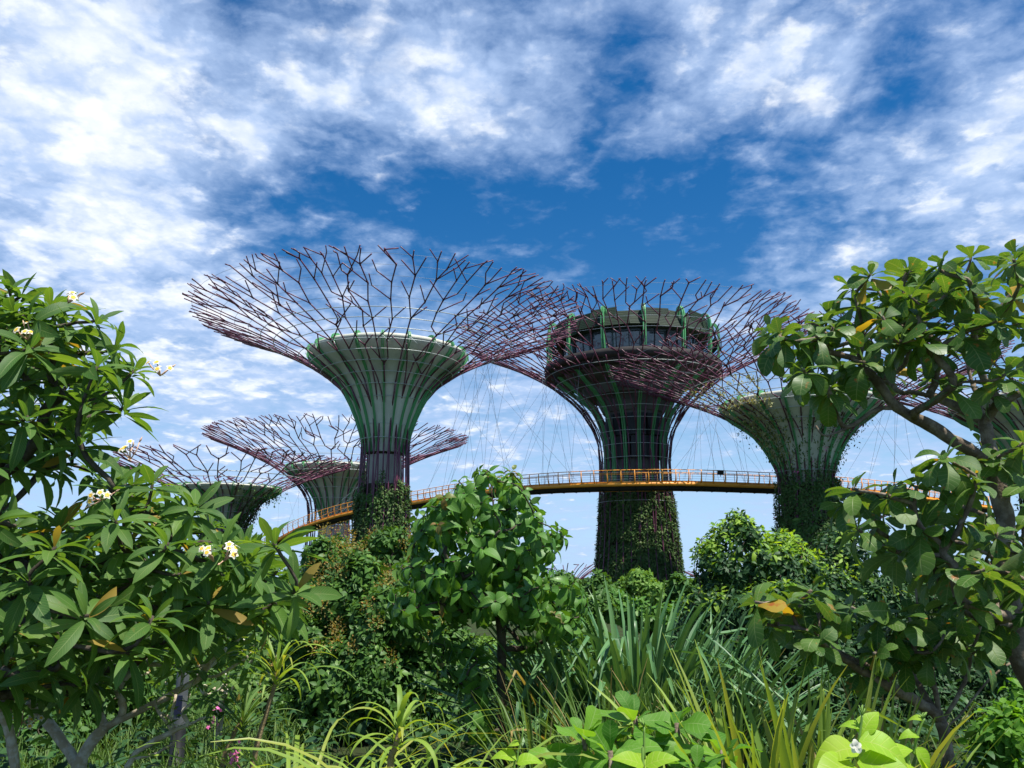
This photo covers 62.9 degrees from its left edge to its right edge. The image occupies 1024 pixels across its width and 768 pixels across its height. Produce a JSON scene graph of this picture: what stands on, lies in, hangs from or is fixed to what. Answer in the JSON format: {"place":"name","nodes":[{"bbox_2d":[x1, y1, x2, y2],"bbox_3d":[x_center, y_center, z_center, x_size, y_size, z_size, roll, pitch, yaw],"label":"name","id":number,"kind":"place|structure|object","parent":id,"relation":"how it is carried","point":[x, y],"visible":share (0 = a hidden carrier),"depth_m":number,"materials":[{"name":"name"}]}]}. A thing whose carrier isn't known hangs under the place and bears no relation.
{"place":"outdoors","nodes":[
{"label":"outdoors","id":0,"kind":"place"},
{"bbox_2d":[0,578,1019,767],"bbox_3d":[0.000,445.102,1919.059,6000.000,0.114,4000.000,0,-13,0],"label":"ground","id":1,"kind":"structure","parent":0,"point":[357,752],"depth_m":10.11,"materials":[{"name":"green plant"}]},
{"bbox_2d":[0,666,65,767],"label":"frangipani tree","id":2,"kind":"object","parent":1,"relation":"on","point":[12,750],"visible":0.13,"depth_m":5.59,"materials":[{"name":"grey plant"}]},
{"bbox_2d":[0,653,157,764],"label":"leafy bush","id":3,"kind":"object","parent":1,"relation":"on","point":[68,727],"visible":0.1,"depth_m":9.62,"materials":[{"name":"green plant"}]},
{"bbox_2d":[8,569,211,608],"bbox_3d":[-13.167,6.569,25.892,8.192,2.865,3.226,5,-14,-19],"label":"leafy bush","id":4,"kind":"object","parent":1,"relation":"on","point":[18,577],"visible":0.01,"depth_m":25.53,"materials":[{"name":"green plant"}]},
{"bbox_2d":[0,624,270,767],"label":"frangipani tree","id":5,"kind":"object","parent":1,"relation":"on","point":[74,758],"visible":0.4,"depth_m":6.13,"materials":[{"name":"green plant"}]},
{"bbox_2d":[124,684,216,767],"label":"plant","id":6,"kind":"object","parent":1,"relation":"on","point":[154,740],"visible":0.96,"depth_m":5.76,"materials":[{"name":"green plant"}]},
{"bbox_2d":[0,269,342,733],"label":"frangipani tree","id":7,"kind":"object","parent":1,"relation":"on","point":[61,623],"visible":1,"depth_m":4.89,"materials":[{"name":"green plant"}]},
{"bbox_2d":[168,671,189,767],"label":"trunk","id":8,"kind":"object","parent":1,"relation":"on","point":[180,734],"visible":0.23,"depth_m":8.40,"materials":[{"name":"grey"}]},
{"bbox_2d":[148,652,251,727],"bbox_3d":[-4.646,4.525,12.378,2.142,1.193,1.927,-8,-15,30],"label":"leafy bush","id":9,"kind":"object","parent":1,"relation":"on","point":[229,697],"visible":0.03,"depth_m":11.95,"materials":[{"name":"green plant"}]},
{"bbox_2d":[145,631,273,763],"bbox_3d":[-3.418,3.486,9.479,1.369,1.481,1.853,5,-14,-19],"label":"frangipani tree","id":10,"kind":"object","parent":1,"relation":"on","point":[219,686],"visible":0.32,"depth_m":9.15,"materials":[{"name":"green plant"}]},
{"bbox_2d":[206,706,221,767],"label":"pink flower","id":11,"kind":"object","parent":1,"relation":"on","point":[214,717],"visible":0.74,"depth_m":7.49,"materials":[{"name":"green plant"}]},
{"bbox_2d":[110,444,350,583],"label":"supertree tower","id":12,"kind":"structure","parent":1,"relation":"on","point":[251,498],"depth_m":113.19,"materials":[{"name":"metal"}]},
{"bbox_2d":[228,740,240,767],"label":"pink flower","id":13,"kind":"object","parent":1,"relation":"on","point":[233,760],"visible":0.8,"depth_m":5.21,"materials":[{"name":"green plant"}]},
{"bbox_2d":[189,672,298,767],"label":"cane plant","id":14,"kind":"object","parent":1,"relation":"on","point":[244,715],"visible":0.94,"depth_m":6.12,"materials":[{"name":"green plant"}]},
{"bbox_2d":[228,574,300,693],"bbox_3d":[-4.206,4.383,14.527,1.550,2.197,1.668,0,-13,0],"label":"leafy bush","id":15,"kind":"object","parent":1,"relation":"on","point":[259,630],"visible":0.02,"depth_m":13.86,"materials":[{"name":"green plant"}]},
{"bbox_2d":[214,624,355,767],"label":"cane plant","id":16,"kind":"object","parent":1,"relation":"on","point":[276,678],"visible":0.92,"depth_m":5.66,"materials":[{"name":"green plant"}]},
{"bbox_2d":[277,565,304,577],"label":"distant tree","id":17,"kind":"object","parent":1,"relation":"on","point":[300,572],"visible":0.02,"depth_m":46.59,"materials":[{"name":"green plant"}]},
{"bbox_2d":[106,718,511,767],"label":"ribbon leaf clump","id":18,"kind":"object","parent":1,"relation":"on","point":[297,740],"visible":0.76,"depth_m":5.61,"materials":[{"name":"green plant"}]},
{"bbox_2d":[134,708,500,767],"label":"ribbon leaf clump","id":19,"kind":"object","parent":1,"relation":"on","point":[339,765],"visible":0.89,"depth_m":5.05,"materials":[{"name":"green plant"}]},
{"bbox_2d":[201,413,468,569],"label":"supertree tower","id":20,"kind":"structure","parent":1,"relation":"on","point":[328,491],"depth_m":182.74,"materials":[{"name":"metal"}]},
{"bbox_2d":[243,521,512,744],"bbox_3d":[-1.817,3.425,11.901,3.744,3.035,3.041,5,-14,-21],"label":"flowering shrub","id":21,"kind":"object","parent":1,"relation":"on","point":[375,650],"visible":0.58,"depth_m":11.04,"materials":[{"name":"green plant"}]},
{"bbox_2d":[182,245,582,548],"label":"supertree tower","id":22,"kind":"structure","parent":1,"relation":"on","point":[388,384],"depth_m":97.24,"materials":[{"name":"green metal"}]},
{"bbox_2d":[165,713,607,767],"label":"ribbon leaf clump","id":23,"kind":"object","parent":1,"relation":"on","point":[472,758],"visible":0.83,"depth_m":4.74,"materials":[{"name":"green plant"}]},
{"bbox_2d":[341,684,458,767],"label":"cane plant","id":24,"kind":"object","parent":1,"relation":"on","point":[401,716],"visible":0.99,"depth_m":4.48,"materials":[{"name":"green plant"}]},
{"bbox_2d":[199,723,649,767],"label":"ribbon leaf clump","id":25,"kind":"object","parent":1,"relation":"on","point":[300,761],"visible":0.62,"depth_m":4.39,"materials":[{"name":"green plant"}]},
{"bbox_2d":[273,732,592,767],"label":"ribbon leaf clump","id":26,"kind":"object","parent":1,"relation":"on","point":[395,762],"visible":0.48,"depth_m":5.29,"materials":[{"name":"green plant"}]},
{"bbox_2d":[383,464,588,766],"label":"broadleaf tree","id":27,"kind":"object","parent":1,"relation":"on","point":[497,582],"visible":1,"depth_m":8.18,"materials":[{"name":"green plant"}]},
{"bbox_2d":[474,633,516,653],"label":"leafy bush","id":28,"kind":"object","parent":1,"relation":"on","point":[482,640],"visible":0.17,"depth_m":22.79,"materials":[{"name":"green plant"}]},
{"bbox_2d":[0,635,1023,767],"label":"ground cover","id":29,"kind":"object","parent":1,"relation":"on","point":[361,728],"visible":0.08,"depth_m":8.46,"materials":[{"name":"green plant"}]},
{"bbox_2d":[398,603,630,767],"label":"strap leaf clump","id":30,"kind":"object","parent":1,"relation":"on","point":[546,662],"visible":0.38,"depth_m":8.54,"materials":[{"name":"green plant"}]},
{"bbox_2d":[491,722,542,767],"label":"lime shoot","id":31,"kind":"object","parent":1,"relation":"on","point":[522,758],"visible":1,"depth_m":3.91,"materials":[{"name":"green plant"}]},
{"bbox_2d":[435,665,653,767],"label":"grass tussock","id":32,"kind":"object","parent":1,"relation":"on","point":[529,735],"depth_m":7.41,"materials":[{"name":"green plant"}]},
{"bbox_2d":[509,588,619,714],"bbox_3d":[0.909,4.294,13.264,3.070,2.046,1.420,12,-18,-42],"label":"leafy bush","id":33,"kind":"object","parent":1,"relation":"on","point":[601,597],"visible":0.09,"depth_m":13.87,"materials":[{"name":"green plant"}]},
{"bbox_2d":[540,563,594,582],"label":"supertree tower","id":34,"kind":"structure","parent":1,"relation":"on","point":[587,573],"depth_m":320.11,"materials":[{"name":"grey metal"}]},
{"bbox_2d":[548,569,587,592],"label":"distant tree","id":35,"kind":"object","parent":1,"relation":"on","point":[561,572],"visible":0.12,"depth_m":46.50,"materials":[{"name":"green plant"}]},
{"bbox_2d":[528,705,616,767],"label":"broadleaf plant","id":36,"kind":"object","parent":1,"relation":"on","point":[593,720],"visible":0.83,"depth_m":4.29,"materials":[{"name":"green plant"}]},
{"bbox_2d":[577,568,620,594],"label":"distant tree","id":37,"kind":"object","parent":1,"relation":"on","point":[597,580],"visible":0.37,"depth_m":46.19,"materials":[{"name":"green plant"}]},
{"bbox_2d":[488,658,715,767],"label":"grass tussock","id":38,"kind":"object","parent":1,"relation":"on","point":[605,718],"depth_m":7.34,"materials":[{"name":"green plant"}]},
{"bbox_2d":[581,719,662,767],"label":"broadleaf plant","id":39,"kind":"object","parent":1,"relation":"on","point":[604,738],"visible":0.77,"depth_m":4.13,"materials":[{"name":"green plant"}]},
{"bbox_2d":[594,690,674,767],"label":"broadleaf plant","id":40,"kind":"object","parent":1,"relation":"on","point":[629,707],"visible":0.49,"depth_m":4.72,"materials":[{"name":"green plant"}]},
{"bbox_2d":[456,276,814,586],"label":"supertree tower","id":41,"kind":"structure","parent":1,"relation":"on","point":[637,529],"depth_m":119.90,"materials":[{"name":"metal"}]},
{"bbox_2d":[261,346,992,544],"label":"aerial walkway","id":42,"kind":"structure","parent":41,"relation":"attached to","point":[657,485],"depth_m":117.76,"materials":[{"name":"orange paint"}]},
{"bbox_2d":[717,470,723,476],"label":"sign panel","id":43,"kind":"object","parent":42,"relation":"attached to","point":[720,472],"visible":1,"depth_m":115.27,"materials":[{"name":"black metal"}]},
{"bbox_2d":[617,566,666,606],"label":"distant tree","id":44,"kind":"object","parent":1,"relation":"on","point":[637,582],"visible":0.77,"depth_m":45.89,"materials":[{"name":"green plant"}]},
{"bbox_2d":[610,718,678,767],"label":"lime shoot","id":45,"kind":"object","parent":1,"relation":"on","point":[655,759],"visible":1,"depth_m":2.58,"materials":[{"name":"green plant"}]},
{"bbox_2d":[605,586,687,636],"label":"leafy bush","id":46,"kind":"object","parent":1,"relation":"on","point":[639,603],"visible":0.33,"depth_m":16.26,"materials":[{"name":"green plant"}]},
{"bbox_2d":[506,576,793,767],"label":"strap leaf clump","id":47,"kind":"object","parent":1,"relation":"on","point":[654,649],"visible":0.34,"depth_m":8.62,"materials":[{"name":"green plant"}]},
{"bbox_2d":[544,663,773,764],"bbox_3d":[1.407,3.137,7.456,2.054,1.241,2.084,-12,-18,42],"label":"grass tussock","id":48,"kind":"object","parent":1,"relation":"on","point":[696,692],"depth_m":7.65,"materials":[{"name":"green plant"}]},
{"bbox_2d":[621,703,712,767],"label":"broadleaf plant","id":49,"kind":"object","parent":1,"relation":"on","point":[697,724],"visible":0.61,"depth_m":4.55,"materials":[{"name":"green plant"}]},
{"bbox_2d":[661,571,699,607],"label":"distant tree","id":50,"kind":"object","parent":1,"relation":"on","point":[679,580],"visible":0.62,"depth_m":46.18,"materials":[{"name":"green plant"}]},
{"bbox_2d":[667,745,723,767],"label":"broadleaf plant","id":51,"kind":"object","parent":1,"relation":"on","point":[697,752],"visible":0.94,"depth_m":4.02,"materials":[{"name":"green plant"}]},
{"bbox_2d":[674,730,762,767],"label":"broadleaf plant","id":52,"kind":"object","parent":1,"relation":"on","point":[710,754],"visible":0.62,"depth_m":4.40,"materials":[{"name":"green plant"}]},
{"bbox_2d":[645,658,848,767],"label":"grass tussock","id":53,"kind":"object","parent":1,"relation":"on","point":[737,726],"depth_m":7.29,"materials":[{"name":"green plant"}]},
{"bbox_2d":[580,637,929,767],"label":"sword leaf plant","id":54,"kind":"object","parent":1,"relation":"on","point":[802,748],"visible":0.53,"depth_m":4.65,"materials":[{"name":"green plant"}]},
{"bbox_2d":[665,507,877,754],"bbox_3d":[3.503,3.188,11.175,3.100,3.124,2.477,10,-16,-36],"label":"glossy shrub","id":55,"kind":"object","parent":1,"relation":"on","point":[787,563],"visible":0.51,"depth_m":11.22,"materials":[{"name":"green plant"}]},
{"bbox_2d":[697,612,860,767],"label":"strap leaf clump","id":56,"kind":"object","parent":1,"relation":"on","point":[757,688],"visible":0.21,"depth_m":8.67,"materials":[{"name":"green plant"}]},
{"bbox_2d":[636,647,974,767],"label":"sword leaf plant","id":57,"kind":"object","parent":1,"relation":"on","point":[788,758],"visible":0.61,"depth_m":4.75,"materials":[{"name":"green plant"}]},
{"bbox_2d":[608,311,1014,556],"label":"supertree tower","id":58,"kind":"structure","parent":1,"relation":"on","point":[803,455],"depth_m":104.54,"materials":[{"name":"metal"}]},
{"bbox_2d":[841,571,879,596],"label":"distant tree","id":59,"kind":"object","parent":1,"relation":"on","point":[867,586],"visible":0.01,"depth_m":45.27,"materials":[{"name":"green plant"}]},
{"bbox_2d":[813,705,912,767],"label":"lime shoot","id":60,"kind":"object","parent":1,"relation":"on","point":[871,746],"visible":1,"depth_m":2.39,"materials":[{"name":"green plant"}]},
{"bbox_2d":[736,576,1009,767],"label":"almond tree","id":61,"kind":"object","parent":1,"relation":"on","point":[817,637],"visible":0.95,"depth_m":5.10,"materials":[{"name":"green plant"}]},
{"bbox_2d":[752,239,1023,690],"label":"almond tree","id":62,"kind":"object","parent":1,"relation":"on","point":[924,546],"visible":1,"depth_m":5.67,"materials":[{"name":"green plant"}]},
{"bbox_2d":[761,674,1021,767],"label":"sword leaf plant","id":63,"kind":"object","parent":1,"relation":"on","point":[942,745],"visible":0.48,"depth_m":4.98,"materials":[{"name":"green plant"}]},
{"bbox_2d":[794,524,1016,734],"bbox_3d":[5.669,3.541,12.626,4.177,3.112,2.722,5,-14,-19],"label":"glossy shrub","id":64,"kind":"object","parent":1,"relation":"on","point":[880,590],"visible":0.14,"depth_m":12.17,"materials":[{"name":"green plant"}]},
{"bbox_2d":[899,712,929,767],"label":"lime shoot","id":65,"kind":"object","parent":1,"relation":"on","point":[922,755],"visible":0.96,"depth_m":2.52,"materials":[{"name":"green plant"}]},
{"bbox_2d":[837,328,1023,546],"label":"supertree tower","id":66,"kind":"structure","parent":1,"relation":"on","point":[1006,424],"depth_m":111.64,"materials":[{"name":"metal"}]},
{"bbox_2d":[955,578,1014,694],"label":"leafy bush","id":67,"kind":"object","parent":1,"relation":"on","point":[974,666],"visible":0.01,"depth_m":15.24,"materials":[{"name":"green plant"}]},
{"bbox_2d":[956,677,1023,767],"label":"leafy bush","id":68,"kind":"object","parent":1,"relation":"on","point":[1002,716],"visible":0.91,"depth_m":7.82,"materials":[{"name":"green plant"}]},
{"bbox_2d":[0,0,1023,577],"label":"sky","id":69,"kind":"structure","parent":0,"point":[148,148],"materials":[{"name":"blue"}]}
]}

